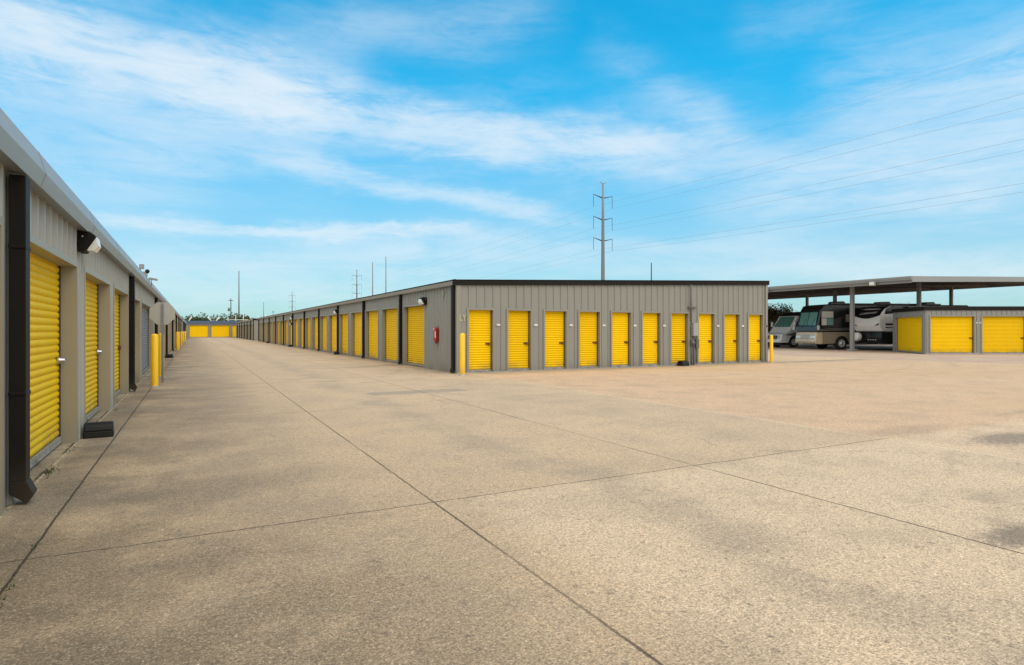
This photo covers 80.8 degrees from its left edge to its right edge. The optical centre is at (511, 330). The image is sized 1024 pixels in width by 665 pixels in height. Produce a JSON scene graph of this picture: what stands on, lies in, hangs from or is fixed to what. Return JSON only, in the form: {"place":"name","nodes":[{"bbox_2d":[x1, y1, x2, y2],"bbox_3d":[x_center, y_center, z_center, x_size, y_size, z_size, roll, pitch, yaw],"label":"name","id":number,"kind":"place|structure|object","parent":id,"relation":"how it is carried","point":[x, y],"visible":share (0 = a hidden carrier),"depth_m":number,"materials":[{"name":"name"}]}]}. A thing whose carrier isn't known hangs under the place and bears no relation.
{"place":"outdoors","nodes":[
{"label":"outdoors","id":0,"kind":"place"},
{"bbox_2d":[182,319,186,339],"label":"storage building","id":1,"kind":"structure","parent":0,"point":[184,323],"depth_m":98.05,"materials":[{"name":"metal"}]},
{"bbox_2d":[186,321,239,337],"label":"storage building","id":2,"kind":"structure","parent":0,"point":[208,329],"depth_m":124.63,"materials":[{"name":"metal"}]},
{"bbox_2d":[189,325,208,337],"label":"roller door","id":3,"kind":"structure","parent":2,"relation":"in","point":[194,330],"depth_m":123.42,"materials":[{"name":"metal"}]},
{"bbox_2d":[211,325,229,336],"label":"roller door","id":4,"kind":"structure","parent":2,"relation":"in","point":[216,330],"depth_m":125.31,"materials":[{"name":"metal"}]},
{"bbox_2d":[232,325,235,336],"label":"roller door","id":5,"kind":"structure","parent":2,"relation":"in","point":[233,326],"depth_m":126.48,"materials":[{"name":"metal"}]},
{"bbox_2d":[235,319,257,340],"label":"storage building","id":6,"kind":"structure","parent":0,"point":[246,329],"depth_m":97.38,"materials":[{"name":"metal"}]},
{"bbox_2d":[372,262,372,294],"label":"utility pole","id":7,"kind":"object","parent":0,"point":[372,278],"visible":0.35,"depth_m":299.78,"materials":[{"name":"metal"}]},
{"bbox_2d":[385,258,385,292],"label":"utility pole","id":8,"kind":"object","parent":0,"point":[385,275],"visible":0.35,"depth_m":299.85,"materials":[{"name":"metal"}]},
{"bbox_2d":[0,337,1023,664],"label":"concrete pavement","id":9,"kind":"structure","parent":0,"point":[226,501],"depth_m":4.58,"materials":[{"name":"beige concrete"}]},
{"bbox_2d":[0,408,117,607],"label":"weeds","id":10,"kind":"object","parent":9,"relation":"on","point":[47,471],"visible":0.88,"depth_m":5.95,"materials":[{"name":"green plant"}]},
{"bbox_2d":[0,108,182,515],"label":"storage building","id":11,"kind":"structure","parent":9,"relation":"on","point":[78,329],"depth_m":6.96,"materials":[{"name":"metal"}]},
{"bbox_2d":[0,216,3,515],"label":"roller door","id":12,"kind":"structure","parent":11,"relation":"in","point":[1,218],"depth_m":4.65,"materials":[{"name":"metal"}]},
{"bbox_2d":[30,234,77,468],"bbox_3d":[-5.017,0.273,6.413,0.250,2.314,2.870,0,0,-28],"label":"roller door","id":13,"kind":"structure","parent":11,"relation":"in","point":[53,274],"depth_m":7.16,"materials":[{"name":"metal"}]},
{"bbox_2d":[78,230,100,253],"bbox_3d":[-5.602,-1.165,7.991,0.219,0.270,0.314,0,0,-28],"label":"wall light","id":14,"kind":"object","parent":11,"relation":"attached to","point":[88,242],"visible":1,"depth_m":7.86,"materials":[{"name":"brown metal"}]},
{"bbox_2d":[84,266,110,422],"bbox_3d":[-6.614,0.273,9.432,0.250,2.314,2.880,0,0,-28],"label":"roller door","id":15,"kind":"structure","parent":11,"relation":"in","point":[97,289],"depth_m":10.47,"materials":[{"name":"metal"}]},
{"bbox_2d":[113,284,128,406],"bbox_3d":[-8.225,0.273,12.477,0.250,2.314,2.890,0,0,-28],"label":"roller door","id":16,"kind":"structure","parent":11,"relation":"in","point":[120,296],"depth_m":13.68,"materials":[{"name":"metal"}]},
{"bbox_2d":[130,296,139,390],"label":"roller door","id":17,"kind":"structure","parent":11,"relation":"in","point":[137,301],"depth_m":16.75,"materials":[{"name":"metal"}]},
{"bbox_2d":[141,300,153,379],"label":"roller door","id":18,"kind":"structure","parent":11,"relation":"in","point":[147,325],"depth_m":21.26,"materials":[{"name":"metal"}]},
{"bbox_2d":[164,325,165,357],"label":"roller door","id":19,"kind":"structure","parent":11,"relation":"in","point":[164,325],"depth_m":31.94,"materials":[{"name":"metal"}]},
{"bbox_2d":[168,323,169,352],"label":"roller door","id":20,"kind":"structure","parent":11,"relation":"in","point":[169,323],"depth_m":38.00,"materials":[{"name":"metal"}]},
{"bbox_2d":[170,321,171,351],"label":"roller door","id":21,"kind":"structure","parent":11,"relation":"in","point":[171,321],"depth_m":41.06,"materials":[{"name":"metal"}]},
{"bbox_2d":[173,319,174,348],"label":"roller door","id":22,"kind":"structure","parent":11,"relation":"in","point":[173,319],"depth_m":47.16,"materials":[{"name":"metal"}]},
{"bbox_2d":[83,421,113,438],"bbox_3d":[-5.592,1.333,8.151,0.340,0.195,0.299,0,0,-32],"label":"bait box","id":23,"kind":"object","parent":9,"relation":"on","point":[101,429],"visible":1,"depth_m":8.04,"materials":[{"name":"black plastic"}]},
{"bbox_2d":[149,334,160,386],"bbox_3d":[-9.071,0.755,15.282,0.270,1.350,0.270,0,0,-27],"label":"bollard","id":24,"kind":"object","parent":9,"relation":"on","point":[154,360],"visible":1,"depth_m":15.22,"materials":[{"name":"yellow metal"}]},
{"bbox_2d":[158,333,164,376],"bbox_3d":[-10.791,0.755,18.501,0.270,1.350,0.270,0,0,4],"label":"bollard","id":25,"kind":"object","parent":9,"relation":"on","point":[159,334],"visible":0.43,"depth_m":18.42,"materials":[{"name":"yellow metal"}]},
{"bbox_2d":[149,302,174,382],"bbox_3d":[-9.597,0.328,16.525,0.610,2.205,0.033,0,0,-34],"label":"traffic sign","id":26,"kind":"object","parent":9,"relation":"on","point":[162,314],"visible":1,"depth_m":16.53,"materials":[{"name":"metal"}]},
{"bbox_2d":[165,354,172,357],"bbox_3d":[-17.967,1.333,31.561,0.340,0.195,0.299,0,0,-20],"label":"bait box","id":27,"kind":"object","parent":9,"relation":"on","point":[168,355],"visible":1,"depth_m":31.44,"materials":[{"name":"black plastic"}]},
{"bbox_2d":[176,332,178,350],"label":"bollard","id":28,"kind":"object","parent":9,"relation":"on","point":[177,341],"visible":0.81,"depth_m":41.90,"materials":[{"name":"yellow metal"}]},
{"bbox_2d":[180,331,182,345],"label":"bollard","id":29,"kind":"object","parent":9,"relation":"on","point":[181,338],"visible":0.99,"depth_m":56.47,"materials":[{"name":"yellow metal"}]},
{"bbox_2d":[459,333,465,375],"bbox_3d":[-1.584,0.755,19.244,0.270,1.350,0.270,0,0,3],"label":"bollard","id":30,"kind":"object","parent":9,"relation":"on","point":[462,354],"visible":1,"depth_m":19.17,"materials":[{"name":"yellow metal"}]},
{"bbox_2d":[677,361,688,365],"bbox_3d":[6.939,1.323,24.410,0.374,0.214,0.329,0,0,-31],"label":"bait box","id":31,"kind":"object","parent":9,"relation":"on","point":[683,363],"visible":1,"depth_m":24.29,"materials":[{"name":"black plastic"}]},
{"bbox_2d":[769,335,773,362],"bbox_3d":[11.559,0.810,26.820,0.240,1.240,0.240,0,0,-2],"label":"bollard","id":32,"kind":"object","parent":9,"relation":"on","point":[771,348],"visible":1,"depth_m":26.76,"materials":[{"name":"yellow metal"}]},
{"bbox_2d":[0,0,1023,320],"label":"sky","id":33,"kind":"structure","parent":0,"point":[294,147],"materials":[{"name":"blue"}]},
{"bbox_2d":[257,279,768,373],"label":"storage building","id":34,"kind":"structure","parent":0,"point":[524,325],"depth_m":23.59,"materials":[{"name":"metal"}]},
{"bbox_2d":[259,323,260,340],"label":"roller door","id":35,"kind":"structure","parent":34,"relation":"in","point":[259,323],"depth_m":79.99,"materials":[{"name":"metal"}]},
{"bbox_2d":[261,322,262,341],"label":"roller door","id":36,"kind":"structure","parent":34,"relation":"in","point":[261,322],"depth_m":77.24,"materials":[{"name":"metal"}]},
{"bbox_2d":[264,322,265,341],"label":"roller door","id":37,"kind":"structure","parent":34,"relation":"in","point":[264,322],"depth_m":74.50,"materials":[{"name":"metal"}]},
{"bbox_2d":[267,322,268,340],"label":"roller door","id":38,"kind":"structure","parent":34,"relation":"in","point":[267,322],"depth_m":71.77,"materials":[{"name":"metal"}]},
{"bbox_2d":[270,321,271,342],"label":"roller door","id":39,"kind":"structure","parent":34,"relation":"in","point":[270,321],"depth_m":69.03,"materials":[{"name":"metal"}]},
{"bbox_2d":[273,321,274,343],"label":"roller door","id":40,"kind":"structure","parent":34,"relation":"in","point":[273,321],"depth_m":66.27,"materials":[{"name":"metal"}]},
{"bbox_2d":[276,320,278,343],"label":"roller door","id":41,"kind":"structure","parent":34,"relation":"in","point":[277,322],"depth_m":63.52,"materials":[{"name":"metal"}]},
{"bbox_2d":[280,320,282,344],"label":"roller door","id":42,"kind":"structure","parent":34,"relation":"in","point":[281,321],"depth_m":60.79,"materials":[{"name":"metal"}]},
{"bbox_2d":[284,319,287,345],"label":"roller door","id":43,"kind":"structure","parent":34,"relation":"in","point":[285,321],"depth_m":57.92,"materials":[{"name":"metal"}]},
{"bbox_2d":[288,319,291,344],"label":"roller door","id":44,"kind":"structure","parent":34,"relation":"in","point":[289,320],"depth_m":55.31,"materials":[{"name":"metal"}]},
{"bbox_2d":[293,318,297,346],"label":"roller door","id":45,"kind":"structure","parent":34,"relation":"in","point":[295,321],"depth_m":52.54,"materials":[{"name":"metal"}]},
{"bbox_2d":[299,318,302,347],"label":"roller door","id":46,"kind":"structure","parent":34,"relation":"in","point":[300,319],"depth_m":49.82,"materials":[{"name":"metal"}]},
{"bbox_2d":[305,317,310,349],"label":"roller door","id":47,"kind":"structure","parent":34,"relation":"in","point":[307,319],"depth_m":46.87,"materials":[{"name":"metal"}]},
{"bbox_2d":[312,316,317,349],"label":"roller door","id":48,"kind":"structure","parent":34,"relation":"in","point":[314,318],"depth_m":44.17,"materials":[{"name":"metal"}]},
{"bbox_2d":[320,315,326,351],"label":"roller door","id":49,"kind":"structure","parent":34,"relation":"in","point":[323,318],"depth_m":41.38,"materials":[{"name":"metal"}]},
{"bbox_2d":[329,314,336,352],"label":"roller door","id":50,"kind":"structure","parent":34,"relation":"in","point":[332,317],"depth_m":38.52,"materials":[{"name":"metal"}]},
{"bbox_2d":[339,312,348,355],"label":"roller door","id":51,"kind":"structure","parent":34,"relation":"in","point":[343,317],"depth_m":35.67,"materials":[{"name":"metal"}]},
{"bbox_2d":[351,311,361,356],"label":"roller door","id":52,"kind":"structure","parent":34,"relation":"in","point":[356,316],"depth_m":33.01,"materials":[{"name":"metal"}]},
{"bbox_2d":[365,309,378,360],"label":"roller door","id":53,"kind":"structure","parent":34,"relation":"in","point":[371,316],"depth_m":30.10,"materials":[{"name":"metal"}]},
{"bbox_2d":[382,306,397,363],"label":"roller door","id":54,"kind":"structure","parent":34,"relation":"in","point":[389,315],"depth_m":27.34,"materials":[{"name":"metal"}]},
{"bbox_2d":[403,304,424,367],"bbox_3d":[-3.809,0.191,23.972,0.250,2.478,2.680,0,0,-28],"label":"roller door","id":55,"kind":"structure","parent":34,"relation":"in","point":[413,315],"depth_m":24.36,"materials":[{"name":"metal"}]},
{"bbox_2d":[418,297,426,304],"bbox_3d":[-3.377,-1.113,22.670,0.232,0.285,0.331,0,0,-28],"label":"wall light","id":56,"kind":"object","parent":34,"relation":"attached to","point":[422,300],"visible":1,"depth_m":22.56,"materials":[{"name":"white metal"}]},
{"bbox_2d":[433,327,437,342],"bbox_3d":[-2.735,0.170,21.576,0.120,0.580,0.260,0,0,-28],"label":"extinguisher cabinet","id":57,"kind":"object","parent":34,"relation":"attached to","point":[435,329],"visible":1,"depth_m":21.47,"materials":[{"name":"red plastic"}]},
{"bbox_2d":[467,308,494,371],"bbox_3d":[-1.094,0.330,20.510,1.050,2.200,0.220,0,0,-28],"label":"roller door","id":58,"kind":"structure","parent":34,"relation":"in","point":[480,321],"depth_m":20.57,"materials":[{"name":"metal"}]},
{"bbox_2d":[506,308,532,370],"bbox_3d":[0.224,0.330,21.207,1.050,2.200,0.220,0,0,-28],"label":"roller door","id":59,"kind":"structure","parent":34,"relation":"in","point":[519,322],"depth_m":21.28,"materials":[{"name":"metal"}]},
{"bbox_2d":[543,309,567,369],"bbox_3d":[1.543,0.330,21.905,1.050,2.200,0.220,0,0,-28],"label":"roller door","id":60,"kind":"structure","parent":34,"relation":"in","point":[555,321],"depth_m":21.97,"materials":[{"name":"metal"}]},
{"bbox_2d":[578,310,600,367],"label":"roller door","id":61,"kind":"structure","parent":34,"relation":"in","point":[589,321],"depth_m":22.68,"materials":[{"name":"metal"}]},
{"bbox_2d":[610,310,632,366],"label":"roller door","id":62,"kind":"structure","parent":34,"relation":"in","point":[621,322],"depth_m":23.38,"materials":[{"name":"metal"}]},
{"bbox_2d":[641,311,661,365],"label":"roller door","id":63,"kind":"structure","parent":34,"relation":"in","point":[651,321],"depth_m":24.09,"materials":[{"name":"metal"}]},
{"bbox_2d":[670,312,689,364],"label":"roller door","id":64,"kind":"structure","parent":34,"relation":"in","point":[679,321],"depth_m":24.79,"materials":[{"name":"metal"}]},
{"bbox_2d":[688,285,698,364],"bbox_3d":[7.504,-0.230,24.839,0.520,3.320,0.190,0,0,-28],"label":"electrical box","id":65,"kind":"object","parent":34,"relation":"attached to","point":[694,342],"visible":1,"depth_m":24.82,"materials":[{"name":"grey metal"}]},
{"bbox_2d":[694,323,697,334],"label":"cabinet door","id":66,"kind":"structure","parent":65,"relation":"in","point":[695,324],"depth_m":24.82,"materials":[{"name":"grey metal"}]},
{"bbox_2d":[698,312,715,363],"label":"roller door","id":67,"kind":"structure","parent":34,"relation":"in","point":[706,320],"depth_m":25.51,"materials":[{"name":"metal"}]},
{"bbox_2d":[723,313,740,362],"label":"roller door","id":68,"kind":"structure","parent":34,"relation":"in","point":[731,321],"depth_m":26.20,"materials":[{"name":"metal"}]},
{"bbox_2d":[747,313,763,361],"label":"roller door","id":69,"kind":"structure","parent":34,"relation":"in","point":[755,321],"depth_m":26.89,"materials":[{"name":"metal"}]},
{"bbox_2d":[768,343,1023,363],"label":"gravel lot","id":70,"kind":"structure","parent":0,"point":[879,352],"depth_m":36.23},
{"bbox_2d":[768,301,792,332],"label":"tree","id":71,"kind":"object","parent":70,"relation":"on","point":[773,315],"visible":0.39,"depth_m":64.97,"materials":[{"name":"green plant"}]},
{"bbox_2d":[768,312,799,347],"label":"motorhome","id":72,"kind":"object","parent":70,"relation":"on","point":[782,332],"visible":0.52,"depth_m":51.14,"materials":[{"name":"white metal"}]},
{"bbox_2d":[793,301,967,348],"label":"motorhome","id":73,"kind":"object","parent":70,"relation":"on","point":[822,326],"visible":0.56,"depth_m":45.63,"materials":[{"name":"painted metal"},{"name":"glass"},{"name":"rubber"}]},
{"bbox_2d":[821,311,833,325],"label":"window","id":74,"kind":"structure","parent":73,"relation":"in","point":[827,317],"depth_m":45.39,"materials":[{"name":"grey glass"}]},
{"bbox_2d":[845,314,849,321],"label":"window","id":75,"kind":"structure","parent":73,"relation":"in","point":[847,316],"depth_m":45.62,"materials":[{"name":"black glass"}]},
{"bbox_2d":[855,303,927,344],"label":"travel trailer","id":76,"kind":"object","parent":70,"relation":"on","point":[873,325],"visible":0.27,"depth_m":43.21,"materials":[{"name":"white paint"}]},
{"bbox_2d":[768,276,1023,350],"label":"carport","id":77,"kind":"object","parent":70,"relation":"on","point":[916,284],"visible":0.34,"depth_m":44.69,"materials":[{"name":"grey metal"}]},
{"bbox_2d":[869,281,875,285],"bbox_3d":[23.591,-3.080,39.406,0.244,0.300,0.348,0,0,-28],"label":"wall light","id":78,"kind":"object","parent":77,"relation":"attached to","point":[872,283],"visible":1,"depth_m":39.33,"materials":[{"name":"white plastic"}]},
{"bbox_2d":[891,306,1023,353],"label":"storage building","id":79,"kind":"structure","parent":0,"point":[972,329],"depth_m":36.60,"materials":[{"name":"metal"}]},
{"bbox_2d":[895,315,922,353],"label":"roller door","id":80,"kind":"structure","parent":79,"relation":"in","point":[908,329],"depth_m":39.05,"materials":[{"name":"metal"}]},
{"bbox_2d":[929,315,975,353],"bbox_3d":[26.694,0.250,36.572,2.790,2.360,0.211,0,0,0],"label":"roller door","id":81,"kind":"structure","parent":79,"relation":"in","point":[947,333],"depth_m":36.60,"materials":[{"name":"metal"}]},
{"bbox_2d":[981,315,1023,352],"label":"roller door","id":82,"kind":"structure","parent":79,"relation":"in","point":[999,333],"depth_m":36.60,"materials":[{"name":"metal"}]},
{"label":"ground","id":83,"kind":"structure","parent":0,"visible":0},
{"bbox_2d":[182,312,208,320],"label":"tree","id":84,"kind":"object","parent":83,"relation":"on","point":[188,317],"visible":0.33,"depth_m":215.21,"materials":[{"name":"green plant"}]},
{"bbox_2d":[206,313,240,320],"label":"tree","id":85,"kind":"object","parent":83,"relation":"on","point":[220,319],"visible":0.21,"depth_m":213.43,"materials":[{"name":"green plant"}]},
{"bbox_2d":[188,313,265,320],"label":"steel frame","id":86,"kind":"object","parent":83,"relation":"on","point":[235,319],"visible":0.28,"depth_m":137.81,"materials":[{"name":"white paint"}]},
{"bbox_2d":[228,298,232,320],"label":"utility pole","id":87,"kind":"object","parent":83,"relation":"on","point":[230,300],"visible":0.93,"depth_m":149.89,"materials":[{"name":"metal"}]},
{"bbox_2d":[238,271,239,316],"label":"utility pole","id":88,"kind":"object","parent":83,"relation":"on","point":[238,295],"visible":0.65,"depth_m":259.86,"materials":[{"name":"metal"}]},
{"bbox_2d":[228,312,249,320],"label":"tree","id":89,"kind":"object","parent":83,"relation":"on","point":[241,318],"visible":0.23,"depth_m":220.67,"materials":[{"name":"green plant"}]},
{"bbox_2d":[353,270,361,297],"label":"transmission tower","id":90,"kind":"structure","parent":83,"relation":"on","point":[356,284],"depth_m":382.84,"materials":[{"name":"metal"}]},
{"bbox_2d":[593,182,612,279],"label":"transmission tower","id":91,"kind":"structure","parent":83,"relation":"on","point":[602,240],"depth_m":156.71,"materials":[{"name":"metal"}]},
{"bbox_2d":[328,58,978,281],"bbox_3d":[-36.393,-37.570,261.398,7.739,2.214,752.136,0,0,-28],"label":"power line","id":92,"kind":"object","parent":91,"relation":"attached to","point":[767,128],"visible":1,"depth_m":100.84,"materials":[{"name":"silver metal"}]},
{"bbox_2d":[308,139,1022,302],"bbox_3d":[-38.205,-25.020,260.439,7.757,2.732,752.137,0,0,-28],"label":"power line","id":93,"kind":"object","parent":91,"relation":"hanging from","point":[756,196],"visible":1,"depth_m":107.08,"materials":[{"name":"silver metal"}]},
{"bbox_2d":[320,93,1023,292],"bbox_3d":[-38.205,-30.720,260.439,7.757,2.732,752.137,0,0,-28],"label":"power line","id":94,"kind":"object","parent":91,"relation":"attached to","point":[775,160],"visible":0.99,"depth_m":100.21,"materials":[{"name":"silver metal"}]},
{"bbox_2d":[350,56,1000,273],"bbox_3d":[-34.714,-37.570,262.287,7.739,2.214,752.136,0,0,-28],"label":"power line","id":95,"kind":"object","parent":91,"relation":"attached to","point":[776,129],"visible":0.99,"depth_m":101.76,"materials":[{"name":"silver metal"}]},
{"bbox_2d":[332,108,1020,291],"bbox_3d":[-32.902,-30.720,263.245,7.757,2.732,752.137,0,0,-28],"label":"power line","id":96,"kind":"object","parent":91,"relation":"attached to","point":[762,173],"visible":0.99,"depth_m":108.15,"materials":[{"name":"silver metal"}]},
{"bbox_2d":[358,151,1019,290],"bbox_3d":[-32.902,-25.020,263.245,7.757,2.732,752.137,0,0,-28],"label":"power line","id":97,"kind":"object","parent":91,"relation":"attached to","point":[775,200],"visible":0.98,"depth_m":108.44,"materials":[{"name":"silver metal"}]},
{"bbox_2d":[357,183,1022,297],"bbox_3d":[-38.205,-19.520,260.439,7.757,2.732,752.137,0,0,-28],"label":"power line","id":98,"kind":"object","parent":91,"relation":"hanging from","point":[794,220],"visible":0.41,"depth_m":102.01,"materials":[{"name":"silver metal"}]},
{"bbox_2d":[501,192,1020,277],"bbox_3d":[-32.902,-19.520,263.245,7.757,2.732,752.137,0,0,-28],"label":"power line","id":99,"kind":"object","parent":91,"relation":"attached to","point":[796,226],"visible":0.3,"depth_m":108.34,"materials":[{"name":"silver metal"}]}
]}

